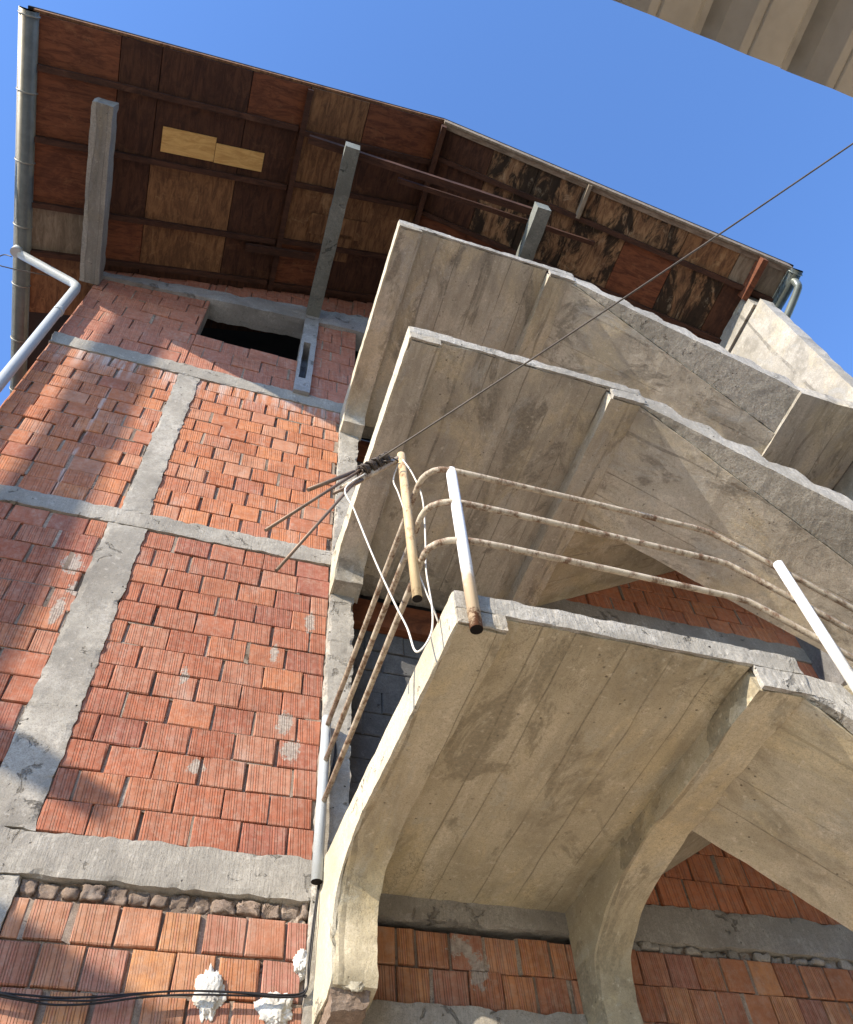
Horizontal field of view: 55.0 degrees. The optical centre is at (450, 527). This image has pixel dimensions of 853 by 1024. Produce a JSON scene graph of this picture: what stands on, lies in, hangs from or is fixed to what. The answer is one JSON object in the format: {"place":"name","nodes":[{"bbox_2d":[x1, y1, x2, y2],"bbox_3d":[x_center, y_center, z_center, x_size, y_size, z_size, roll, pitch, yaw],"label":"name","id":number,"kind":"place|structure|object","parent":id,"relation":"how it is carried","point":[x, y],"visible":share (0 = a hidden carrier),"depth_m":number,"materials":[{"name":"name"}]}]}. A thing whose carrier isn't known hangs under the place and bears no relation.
{"place":"outdoors","nodes":[
{"label":"outdoors","id":0,"kind":"place"},
{"bbox_2d":[0,0,852,405],"label":"sky","id":1,"kind":"structure","parent":0,"point":[700,130],"materials":[{"name":"blue"}]},
{"label":"ground","id":2,"kind":"structure","parent":0,"visible":0},
{"bbox_2d":[0,5,852,1023],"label":"unfinished house","id":3,"kind":"structure","parent":2,"relation":"on","point":[250,307],"depth_m":5.62,"materials":[{"name":"red brick"}]},
{"bbox_2d":[0,254,51,276],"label":"wire loop","id":4,"kind":"object","parent":3,"relation":"attached to","point":[18,269],"visible":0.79,"depth_m":8.63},
{"bbox_2d":[0,742,336,1005],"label":"cable bundle","id":5,"kind":"object","parent":3,"relation":"attached to","point":[10,996],"visible":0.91,"depth_m":3.60,"materials":[{"name":"black rubber"}]},
{"bbox_2d":[192,964,226,1022],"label":"foam patch","id":6,"kind":"object","parent":3,"relation":"attached to","point":[209,979],"visible":0.87,"depth_m":3.69,"materials":[{"name":"white plastic"}]},
{"bbox_2d":[254,991,293,1023],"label":"foam patch","id":7,"kind":"object","parent":3,"relation":"attached to","point":[273,1010],"visible":0.81,"depth_m":3.73,"materials":[{"name":"white plastic"}]},
{"bbox_2d":[293,948,306,981],"bbox_3d":[-0.720,2.100,3.938,0.085,0.167,0.055,12,-56,-14],"label":"foam patch","id":8,"kind":"object","parent":3,"relation":"attached to","point":[299,961],"visible":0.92,"depth_m":3.92,"materials":[{"name":"white plastic"}]},
{"bbox_2d":[311,451,852,884],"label":"pipe railing","id":9,"kind":"object","parent":3,"relation":"attached to","point":[820,635],"visible":1,"depth_m":3.94,"materials":[{"name":"white metal"}]},
{"bbox_2d":[264,451,398,571],"bbox_3d":[-0.503,-0.109,3.727,0.625,1.101,0.079,12,-56,-14],"label":"wire anchor","id":10,"kind":"object","parent":9,"relation":"attached to","point":[372,467],"visible":0.96,"depth_m":3.86,"materials":[{"name":"black metal"}]},
{"bbox_2d":[344,459,433,652],"bbox_3d":[-0.285,0.049,3.606,0.394,1.369,0.050,12,-56,-14],"label":"white cable","id":11,"kind":"object","parent":10,"relation":"hanging from","point":[400,614],"visible":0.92,"depth_m":3.46,"materials":[{"name":"white plastic"}]},
{"bbox_2d":[393,465,438,621],"bbox_3d":[-0.171,0.016,3.769,0.173,1.151,0.036,12,-56,-14],"label":"white cable","id":12,"kind":"object","parent":9,"relation":"hanging from","point":[428,597],"visible":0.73,"depth_m":3.48,"materials":[{"name":"white plastic"}]},
{"bbox_2d":[613,0,852,97],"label":"canopy","id":13,"kind":"object","parent":2,"relation":"on","point":[811,40],"visible":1,"depth_m":1.78,"materials":[{"name":"beige metal"}]},
{"bbox_3d":[6.634,-2.980,1.556,0.293,8.182,0.300,12,-56,-14],"label":"utility pole","id":14,"kind":"object","parent":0,"visible":0},
{"bbox_2d":[379,143,852,458],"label":"overhead wire","id":15,"kind":"object","parent":14,"relation":"attached to","point":[617,302],"visible":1,"depth_m":4.10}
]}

